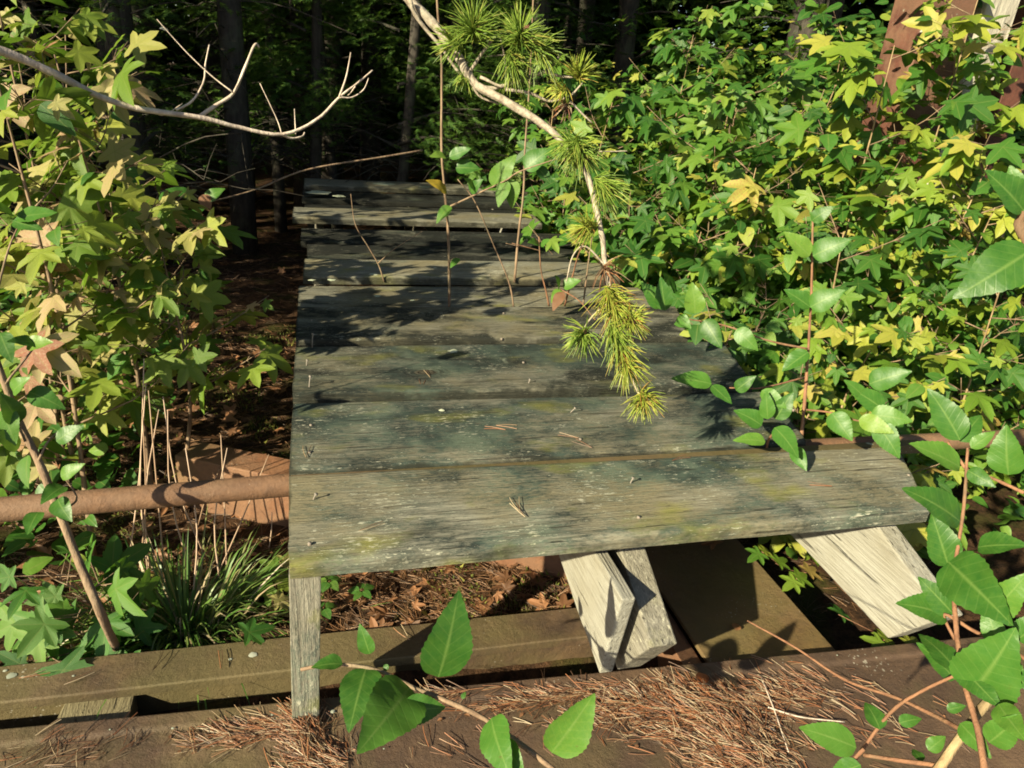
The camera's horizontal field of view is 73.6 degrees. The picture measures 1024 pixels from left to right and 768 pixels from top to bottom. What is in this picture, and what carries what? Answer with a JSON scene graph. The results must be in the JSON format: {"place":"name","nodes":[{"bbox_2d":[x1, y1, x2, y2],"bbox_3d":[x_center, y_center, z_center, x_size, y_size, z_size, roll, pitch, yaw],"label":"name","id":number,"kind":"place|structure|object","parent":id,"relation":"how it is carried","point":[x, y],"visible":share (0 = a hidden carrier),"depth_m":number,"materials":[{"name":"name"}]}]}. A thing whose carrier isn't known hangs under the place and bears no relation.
{"place":"outdoors","nodes":[
{"label":"outdoors","id":0,"kind":"place"},
{"bbox_2d":[0,2,136,273],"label":"cedar tree","id":1,"kind":"object","parent":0,"point":[10,160],"visible":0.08,"depth_m":2.95,"materials":[{"name":"green plant"}]},
{"bbox_2d":[354,0,560,179],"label":"cedar tree","id":2,"kind":"object","parent":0,"point":[419,95],"visible":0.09,"depth_m":6.05,"materials":[{"name":"brown plant"}]},
{"bbox_2d":[0,62,1023,715],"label":"ground","id":3,"kind":"structure","parent":0,"point":[836,632],"depth_m":1.83,"materials":[{"name":"soil"}]},
{"bbox_2d":[0,202,119,650],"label":"sapling","id":4,"kind":"object","parent":3,"relation":"on","point":[13,412],"visible":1,"depth_m":0.98,"materials":[{"name":"green plant"}]},
{"bbox_2d":[0,214,154,486],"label":"sweetgum sapling","id":5,"kind":"object","parent":3,"relation":"on","point":[75,288],"visible":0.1,"depth_m":1.58,"materials":[{"name":"green plant"}]},
{"bbox_2d":[0,0,158,421],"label":"sweetgum sapling","id":6,"kind":"object","parent":3,"relation":"on","point":[89,24],"visible":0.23,"depth_m":1.58,"materials":[{"name":"green plant"}]},
{"bbox_2d":[159,149,422,211],"bbox_3d":[-0.647,-0.638,2.132,0.850,0.186,0.064,-16,32,-40],"label":"stray twig","id":7,"kind":"object","parent":6,"relation":"attached to","point":[208,197],"visible":0.71,"depth_m":1.95,"materials":[{"name":"wood"}]},
{"bbox_2d":[0,530,160,661],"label":"sweetgum sapling","id":8,"kind":"object","parent":3,"relation":"on","point":[115,564],"visible":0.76,"depth_m":1.16,"materials":[{"name":"green plant"}]},
{"bbox_2d":[0,568,166,707],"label":"sweetgum sapling","id":9,"kind":"object","parent":3,"relation":"on","point":[145,585],"visible":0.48,"depth_m":1.17,"materials":[{"name":"green plant"}]},
{"bbox_2d":[0,162,174,515],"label":"sweetgum sapling","id":10,"kind":"object","parent":3,"relation":"on","point":[94,389],"visible":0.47,"depth_m":1.37,"materials":[{"name":"green plant"}]},
{"bbox_2d":[0,266,188,595],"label":"understorey","id":11,"kind":"object","parent":3,"relation":"on","point":[17,538],"visible":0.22,"depth_m":1.51,"materials":[{"name":"green plant"}]},
{"bbox_2d":[54,696,138,723],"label":"timber block","id":12,"kind":"structure","parent":3,"relation":"on","point":[120,707],"depth_m":1.08,"materials":[{"name":"wood"}]},
{"bbox_2d":[1,0,215,178],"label":"young cedar","id":13,"kind":"object","parent":3,"relation":"on","point":[34,35],"visible":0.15,"depth_m":4.03,"materials":[{"name":"green plant"}]},
{"bbox_2d":[0,33,217,555],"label":"sweetgum sapling","id":14,"kind":"object","parent":3,"relation":"on","point":[48,106],"visible":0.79,"depth_m":1.26,"materials":[{"name":"green plant"}]},
{"bbox_2d":[0,0,222,174],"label":"cedar tree","id":15,"kind":"object","parent":3,"relation":"on","point":[155,59],"visible":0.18,"depth_m":5.45,"materials":[{"name":"brown plant"}]},
{"bbox_2d":[0,0,222,290],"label":"sweetgum sapling","id":16,"kind":"object","parent":3,"relation":"on","point":[140,46],"visible":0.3,"depth_m":2.03,"materials":[{"name":"green plant"}]},
{"bbox_2d":[0,31,232,484],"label":"sweetgum sapling","id":17,"kind":"object","parent":3,"relation":"on","point":[158,219],"visible":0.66,"depth_m":1.34,"materials":[{"name":"green plant"}]},
{"bbox_2d":[0,21,372,138],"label":"bare branch","id":18,"kind":"object","parent":17,"relation":"attached to","point":[32,63],"visible":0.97,"depth_m":1.31,"materials":[{"name":"grey wood"}]},
{"bbox_2d":[33,153,225,388],"bbox_3d":[-1.025,-0.229,1.825,0.467,0.788,0.528,-2,25,-15],"label":"sweetgum sapling","id":19,"kind":"object","parent":3,"relation":"on","point":[192,214],"visible":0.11,"depth_m":1.84,"materials":[{"name":"green plant"}]},
{"bbox_2d":[0,0,284,185],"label":"young cedar","id":20,"kind":"object","parent":3,"relation":"on","point":[100,45],"visible":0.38,"depth_m":3.38,"materials":[{"name":"green plant"}]},
{"bbox_2d":[7,0,278,268],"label":"cedar tree","id":21,"kind":"object","parent":3,"relation":"on","point":[127,15],"visible":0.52,"depth_m":3.05,"materials":[{"name":"brown plant"}]},
{"bbox_2d":[1,0,302,272],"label":"young cedar","id":22,"kind":"object","parent":3,"relation":"on","point":[110,8],"visible":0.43,"depth_m":2.78,"materials":[{"name":"green plant"}]},
{"bbox_2d":[71,207,292,448],"bbox_3d":[-0.717,-0.037,1.557,0.421,0.746,0.412,-2,25,-15],"label":"sweetgum sapling","id":23,"kind":"object","parent":3,"relation":"on","point":[206,297],"visible":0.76,"depth_m":1.47,"materials":[{"name":"green plant"}]},
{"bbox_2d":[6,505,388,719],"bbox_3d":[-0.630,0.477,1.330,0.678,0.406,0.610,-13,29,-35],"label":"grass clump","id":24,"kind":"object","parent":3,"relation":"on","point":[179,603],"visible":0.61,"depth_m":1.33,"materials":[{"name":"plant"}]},
{"bbox_2d":[130,359,271,592],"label":"dry straws","id":25,"kind":"object","parent":3,"relation":"on","point":[144,536],"visible":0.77,"depth_m":1.36,"materials":[{"name":"plant"}]},
{"bbox_2d":[61,0,367,172],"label":"young cedar","id":26,"kind":"object","parent":3,"relation":"on","point":[196,17],"visible":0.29,"depth_m":4.16,"materials":[{"name":"green plant"}]},
{"bbox_2d":[98,0,356,255],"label":"cedar tree","id":27,"kind":"object","parent":3,"relation":"on","point":[231,35],"visible":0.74,"depth_m":3.57,"materials":[{"name":"brown plant"}]},
{"bbox_2d":[133,0,326,200],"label":"cedar tree","id":28,"kind":"object","parent":3,"relation":"on","point":[245,46],"visible":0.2,"depth_m":4.74,"materials":[{"name":"brown plant"}]},
{"bbox_2d":[237,617,275,645],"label":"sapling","id":29,"kind":"object","parent":3,"relation":"on","point":[252,630],"visible":1,"depth_m":1.20,"materials":[{"name":"green plant"}]},
{"bbox_2d":[250,551,289,611],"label":"creeper","id":30,"kind":"object","parent":3,"relation":"on","point":[271,593],"visible":0.73,"depth_m":1.36,"materials":[{"name":"green plant"}]},
{"bbox_2d":[155,0,393,232],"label":"young cedar","id":31,"kind":"object","parent":3,"relation":"on","point":[280,213],"visible":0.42,"depth_m":4.04,"materials":[{"name":"green plant"}]},
{"bbox_2d":[154,0,401,227],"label":"young cedar","id":32,"kind":"object","parent":3,"relation":"on","point":[315,46],"visible":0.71,"depth_m":3.78,"materials":[{"name":"green plant"}]},
{"bbox_2d":[181,0,378,206],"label":"cedar tree","id":33,"kind":"object","parent":3,"relation":"on","point":[298,186],"visible":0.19,"depth_m":4.36,"materials":[{"name":"brown plant"}]},
{"bbox_2d":[0,310,572,663],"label":"leaf litter","id":34,"kind":"object","parent":3,"relation":"on","point":[210,539],"visible":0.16,"depth_m":1.60,"materials":[{"name":"plant"}]},
{"bbox_2d":[0,186,573,647],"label":"dead leaves","id":35,"kind":"object","parent":3,"relation":"on","point":[382,616],"visible":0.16,"depth_m":1.48,"materials":[{"name":"brown plant"}]},
{"bbox_2d":[0,608,593,728],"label":"flange beam","id":36,"kind":"structure","parent":3,"relation":"on","point":[184,677],"depth_m":1.15,"materials":[{"name":"wood"}]},
{"bbox_2d":[20,370,829,684],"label":"fallen needles","id":37,"kind":"object","parent":36,"relation":"on","point":[374,526],"visible":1,"depth_m":1.14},
{"bbox_2d":[163,0,431,179],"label":"cedar tree","id":38,"kind":"object","parent":3,"relation":"on","point":[340,176],"visible":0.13,"depth_m":5.50,"materials":[{"name":"brown plant"}]},
{"bbox_2d":[208,0,432,228],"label":"young cedar","id":39,"kind":"object","parent":3,"relation":"on","point":[326,102],"visible":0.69,"depth_m":3.95,"materials":[{"name":"green plant"}]},
{"bbox_2d":[321,570,393,618],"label":"creeper","id":40,"kind":"object","parent":3,"relation":"on","point":[334,585],"visible":0.65,"depth_m":1.37,"materials":[{"name":"green plant"}]},
{"bbox_2d":[260,0,470,205],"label":"cedar tree","id":41,"kind":"object","parent":3,"relation":"on","point":[365,67],"visible":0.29,"depth_m":4.75,"materials":[{"name":"brown plant"}]},
{"bbox_2d":[175,441,567,580],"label":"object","id":42,"kind":"structure","parent":3,"relation":"on","point":[205,460],"depth_m":1.62,"materials":[{"name":"wood"}]},
{"bbox_2d":[256,0,529,230],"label":"young cedar","id":43,"kind":"object","parent":3,"relation":"on","point":[408,141],"visible":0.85,"depth_m":3.92,"materials":[{"name":"green plant"}]},
{"bbox_2d":[342,0,539,207],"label":"cedar tree","id":44,"kind":"object","parent":3,"relation":"on","point":[438,167],"visible":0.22,"depth_m":4.49,"materials":[{"name":"brown plant"}]},
{"bbox_2d":[352,0,560,231],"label":"young cedar","id":45,"kind":"object","parent":3,"relation":"on","point":[464,229],"visible":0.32,"depth_m":4.39,"materials":[{"name":"green plant"}]},
{"bbox_2d":[348,0,573,230],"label":"young cedar","id":46,"kind":"object","parent":3,"relation":"on","point":[448,97],"visible":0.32,"depth_m":4.23,"materials":[{"name":"green plant"}]},
{"bbox_2d":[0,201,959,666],"bbox_3d":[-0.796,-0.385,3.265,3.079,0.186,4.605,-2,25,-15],"label":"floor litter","id":47,"kind":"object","parent":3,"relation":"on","point":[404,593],"visible":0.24,"depth_m":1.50,"materials":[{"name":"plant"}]},
{"bbox_2d":[0,637,1023,767],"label":"front beam","id":48,"kind":"structure","parent":3,"relation":"on","point":[903,671],"depth_m":1.08,"materials":[{"name":"wood"}]},
{"bbox_2d":[300,590,595,767],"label":"apple shoot","id":49,"kind":"object","parent":48,"relation":"on","point":[388,707],"visible":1,"depth_m":0.77,"materials":[{"name":"green plant"}]},
{"bbox_2d":[0,655,968,767],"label":"needle litter","id":50,"kind":"object","parent":48,"relation":"on","point":[637,700],"visible":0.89,"depth_m":1.10,"materials":[{"name":"plant"}]},
{"bbox_2d":[288,178,962,719],"bbox_3d":[-0.127,-0.317,2.546,1.337,0.350,3.496,-2,25,-15],"label":"wooden table","id":51,"kind":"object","parent":50,"relation":"on","point":[414,458],"visible":0.91,"depth_m":1.31,"materials":[{"name":"wood"}]},
{"bbox_2d":[426,0,555,306],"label":"woody sprout","id":52,"kind":"object","parent":51,"relation":"on","point":[500,176],"visible":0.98,"depth_m":1.83,"materials":[{"name":"green plant"}]},
{"bbox_2d":[0,429,1023,521],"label":"steel pipe","id":53,"kind":"object","parent":51,"relation":"attached to","point":[95,501],"visible":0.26,"depth_m":1.13,"materials":[{"name":"metal"}]},
{"bbox_2d":[506,0,533,281],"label":"woody sprout","id":54,"kind":"object","parent":51,"relation":"on","point":[517,248],"visible":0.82,"depth_m":2.20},
{"bbox_2d":[551,239,594,319],"bbox_3d":[0.195,-0.288,1.855,0.106,0.286,0.392,-2,25,-15],"label":"woody sprout","id":55,"kind":"object","parent":51,"relation":"on","point":[558,295],"visible":0.91,"depth_m":1.99,"materials":[{"name":"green plant"}]},
{"bbox_2d":[641,206,912,470],"bbox_3d":[0.515,-0.062,1.314,0.414,0.505,0.468,-2,25,-15],"label":"apple sapling","id":56,"kind":"object","parent":51,"relation":"on","point":[881,421],"visible":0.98,"depth_m":1.32,"materials":[{"name":"green plant"}]},
{"bbox_2d":[26,680,944,767],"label":"bark crumbs","id":57,"kind":"object","parent":48,"relation":"on","point":[521,714],"visible":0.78,"depth_m":1.10,"materials":[{"name":"brown plant"}]},
{"bbox_2d":[759,678,844,751],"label":"pale twig","id":58,"kind":"object","parent":48,"relation":"on","point":[773,708],"visible":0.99,"depth_m":1.13,"materials":[{"name":"brown wood"}]},
{"bbox_2d":[828,603,918,646],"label":"creeper","id":59,"kind":"object","parent":48,"relation":"on","point":[876,641],"visible":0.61,"depth_m":1.37,"materials":[{"name":"green plant"}]},
{"bbox_2d":[0,0,1023,236],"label":"distant wood","id":60,"kind":"object","parent":3,"relation":"on","point":[778,35],"depth_m":7.72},
{"bbox_2d":[398,0,646,196],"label":"cedar tree","id":61,"kind":"object","parent":3,"relation":"on","point":[548,8],"visible":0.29,"depth_m":4.91,"materials":[{"name":"green plant"}]},
{"bbox_2d":[414,0,645,213],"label":"young cedar","id":62,"kind":"object","parent":3,"relation":"on","point":[508,4],"visible":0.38,"depth_m":3.95,"materials":[{"name":"green plant"}]},
{"bbox_2d":[465,43,600,234],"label":"sweetgum sapling","id":63,"kind":"object","parent":3,"relation":"on","point":[572,84],"visible":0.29,"depth_m":3.83,"materials":[{"name":"green plant"}]},
{"bbox_2d":[425,0,656,180],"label":"cedar tree","id":64,"kind":"object","parent":3,"relation":"on","point":[597,45],"visible":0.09,"depth_m":6.80,"materials":[{"name":"green plant"}]},
{"bbox_2d":[515,119,604,261],"bbox_3d":[0.273,-0.961,3.651,0.476,0.862,0.639,-18,33,-42],"label":"leafy shrub","id":65,"kind":"object","parent":3,"relation":"on","point":[544,196],"visible":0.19,"depth_m":3.60,"materials":[{"name":"green plant"}]},
{"bbox_2d":[514,82,670,262],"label":"sweetgum sapling","id":66,"kind":"object","parent":3,"relation":"on","point":[627,108],"visible":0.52,"depth_m":3.18,"materials":[{"name":"green plant"}]},
{"bbox_2d":[519,141,700,281],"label":"sweetgum sapling","id":67,"kind":"object","parent":3,"relation":"on","point":[680,187],"visible":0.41,"depth_m":2.70,"materials":[{"name":"green plant"}]},
{"bbox_2d":[558,193,681,308],"bbox_3d":[0.491,-0.451,2.816,0.507,0.648,0.522,-13,29,-35],"label":"leafy shrub","id":68,"kind":"object","parent":3,"relation":"on","point":[621,212],"visible":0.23,"depth_m":2.66,"materials":[{"name":"green plant"}]},
{"bbox_2d":[495,0,748,206],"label":"cedar tree","id":69,"kind":"object","parent":3,"relation":"on","point":[624,50],"visible":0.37,"depth_m":5.13,"materials":[{"name":"green plant"}]},
{"bbox_2d":[601,28,758,282],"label":"sweetgum sapling","id":70,"kind":"object","parent":3,"relation":"on","point":[676,50],"visible":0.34,"depth_m":3.38,"materials":[{"name":"green plant"}]},
{"bbox_2d":[628,0,772,218],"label":"sweetgum sapling","id":71,"kind":"object","parent":3,"relation":"on","point":[731,13],"visible":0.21,"depth_m":3.91,"materials":[{"name":"green plant"}]},
{"bbox_2d":[607,196,803,321],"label":"sweetgum sapling","id":72,"kind":"object","parent":3,"relation":"on","point":[631,257],"visible":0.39,"depth_m":2.32,"materials":[{"name":"green plant"}]},
{"bbox_2d":[607,77,831,321],"bbox_3d":[0.769,-0.578,2.639,0.872,1.096,0.745,9,24,9],"label":"sweetgum sapling","id":73,"kind":"object","parent":3,"relation":"on","point":[756,111],"visible":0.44,"depth_m":2.53,"materials":[{"name":"green plant"}]},
{"bbox_2d":[642,63,811,286],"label":"sweetgum sapling","id":74,"kind":"object","parent":3,"relation":"on","point":[677,103],"visible":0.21,"depth_m":2.79,"materials":[{"name":"green plant"}]},
{"bbox_2d":[645,539,835,666],"bbox_3d":[0.298,0.297,1.928,0.325,0.134,1.410,-2,25,-15],"label":"cross member","id":75,"kind":"object","parent":3,"relation":"on","point":[709,595],"depth_m":1.43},
{"bbox_2d":[745,543,822,593],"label":"creeper","id":76,"kind":"object","parent":75,"relation":"on","point":[789,584],"visible":1,"depth_m":1.45,"materials":[{"name":"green plant"}]},
{"bbox_2d":[677,192,821,362],"bbox_3d":[0.829,-0.226,2.356,0.557,0.803,0.501,-2,25,-15],"label":"leafy shrub","id":77,"kind":"object","parent":3,"relation":"on","point":[785,270],"visible":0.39,"depth_m":2.22,"materials":[{"name":"green plant"}]},
{"bbox_2d":[674,302,824,427],"bbox_3d":[0.572,0.061,2.000,0.486,0.567,0.543,-14,30,-36],"label":"leafy shrub","id":78,"kind":"object","parent":3,"relation":"on","point":[694,334],"visible":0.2,"depth_m":1.92,"materials":[{"name":"green plant"}]},
{"bbox_2d":[647,126,854,361],"bbox_3d":[0.870,-0.458,2.627,0.707,0.979,0.788,9,24,8],"label":"sweetgum sapling","id":79,"kind":"object","parent":3,"relation":"on","point":[701,206],"visible":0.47,"depth_m":2.41,"materials":[{"name":"green plant"}]},
{"bbox_2d":[492,0,1023,586],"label":"understorey","id":80,"kind":"object","parent":3,"relation":"on","point":[1012,510],"visible":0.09,"depth_m":3.34,"materials":[{"name":"green plant"}]},
{"bbox_2d":[502,21,1023,565],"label":"vine cover","id":81,"kind":"object","parent":3,"relation":"on","point":[912,457],"visible":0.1,"depth_m":2.64,"materials":[{"name":"green plant"}]},
{"bbox_2d":[679,267,851,421],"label":"sweetgum sapling","id":82,"kind":"object","parent":3,"relation":"on","point":[797,327],"visible":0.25,"depth_m":2.12,"materials":[{"name":"green plant"}]},
{"bbox_2d":[683,0,858,171],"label":"cedar tree","id":83,"kind":"object","parent":3,"relation":"on","point":[794,29],"visible":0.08,"depth_m":6.13,"materials":[{"name":"green plant"}]},
{"bbox_2d":[661,0,884,186],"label":"cedar tree","id":84,"kind":"object","parent":3,"relation":"on","point":[803,24],"visible":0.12,"depth_m":4.63,"materials":[{"name":"green plant"}]},
{"bbox_2d":[712,89,857,312],"bbox_3d":[1.136,-0.688,2.917,0.575,1.149,0.451,8,24,6],"label":"leafy shrub","id":85,"kind":"object","parent":3,"relation":"on","point":[785,110],"visible":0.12,"depth_m":2.67,"materials":[{"name":"green plant"}]},
{"bbox_2d":[710,38,883,249],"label":"sweetgum sapling","id":86,"kind":"object","parent":3,"relation":"on","point":[810,91],"visible":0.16,"depth_m":2.94,"materials":[{"name":"green plant"}]},
{"bbox_2d":[751,13,877,226],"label":"sweetgum sapling","id":87,"kind":"object","parent":3,"relation":"on","point":[824,21],"visible":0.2,"depth_m":3.30,"materials":[{"name":"green plant"}]},
{"bbox_2d":[738,347,905,438],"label":"sweetgum sapling","id":88,"kind":"object","parent":3,"relation":"on","point":[821,393],"visible":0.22,"depth_m":1.72,"materials":[{"name":"green plant"}]},
{"bbox_2d":[739,183,949,406],"bbox_3d":[1.040,-0.203,2.296,0.638,0.870,0.627,-2,25,-15],"label":"sweetgum sapling","id":89,"kind":"object","parent":3,"relation":"on","point":[869,267],"visible":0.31,"depth_m":2.14,"materials":[{"name":"green plant"}]},
{"bbox_2d":[758,395,969,559],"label":"sweetgum sapling","id":90,"kind":"object","parent":3,"relation":"on","point":[915,535],"visible":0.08,"depth_m":1.68,"materials":[{"name":"green plant"}]},
{"bbox_2d":[751,291,978,457],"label":"sweetgum sapling","id":91,"kind":"object","parent":3,"relation":"on","point":[898,341],"visible":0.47,"depth_m":1.85,"materials":[{"name":"green plant"}]},
{"bbox_2d":[734,14,1000,355],"bbox_3d":[1.174,-0.543,2.422,0.699,1.378,0.713,7,24,4],"label":"sweetgum sapling","id":92,"kind":"object","parent":3,"relation":"on","point":[965,109],"visible":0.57,"depth_m":2.18,"materials":[{"name":"green plant"}]},
{"bbox_2d":[756,107,987,356],"bbox_3d":[1.329,-0.459,2.594,0.720,1.080,0.754,21,28,32],"label":"sweetgum sapling","id":93,"kind":"object","parent":3,"relation":"on","point":[851,127],"visible":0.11,"depth_m":2.40,"materials":[{"name":"green plant"}]},
{"bbox_2d":[815,0,976,328],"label":"steel post","id":94,"kind":"object","parent":3,"relation":"on","point":[900,34],"visible":0.08,"depth_m":2.60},
{"bbox_2d":[786,0,1023,351],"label":"sweetgum sapling","id":95,"kind":"object","parent":3,"relation":"on","point":[913,83],"visible":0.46,"depth_m":2.27,"materials":[{"name":"green plant"}]},
{"bbox_2d":[839,289,987,432],"bbox_3d":[1.180,-0.023,2.172,0.511,0.674,0.514,-2,25,-15],"label":"leafy shrub","id":96,"kind":"object","parent":3,"relation":"on","point":[894,311],"visible":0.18,"depth_m":2.05,"materials":[{"name":"green plant"}]},
{"bbox_2d":[835,134,1023,391],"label":"sweetgum sapling","id":97,"kind":"object","parent":3,"relation":"on","point":[956,157],"visible":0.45,"depth_m":2.14,"materials":[{"name":"green plant"}]},
{"bbox_2d":[838,240,1023,489],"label":"sweetgum sapling","id":98,"kind":"object","parent":3,"relation":"on","point":[997,366],"visible":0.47,"depth_m":1.92,"materials":[{"name":"green plant"}]},
{"bbox_2d":[861,46,1023,308],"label":"sweetgum sapling","id":99,"kind":"object","parent":3,"relation":"on","point":[987,84],"visible":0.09,"depth_m":2.55,"materials":[{"name":"green plant"}]},
{"bbox_2d":[868,179,1023,420],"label":"sweetgum sapling","id":100,"kind":"object","parent":3,"relation":"on","point":[930,191],"visible":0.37,"depth_m":2.15,"materials":[{"name":"green plant"}]},
{"bbox_2d":[878,0,1019,347],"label":"white board","id":101,"kind":"object","parent":3,"relation":"on","point":[1006,7],"visible":0.08,"depth_m":2.59,"materials":[{"name":"paint"}]},
{"bbox_2d":[954,0,1023,197],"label":"steel post","id":102,"kind":"object","parent":3,"relation":"on","point":[1013,92],"visible":0.06,"depth_m":2.86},
{"bbox_2d":[404,0,666,424],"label":"pine branch","id":103,"kind":"object","parent":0,"point":[574,152],"visible":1,"depth_m":1.19,"materials":[{"name":"green plant"}]},
{"bbox_2d":[747,165,1023,767],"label":"apple branch","id":104,"kind":"object","parent":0,"point":[988,669],"visible":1,"depth_m":0.63,"materials":[{"name":"green plant"}]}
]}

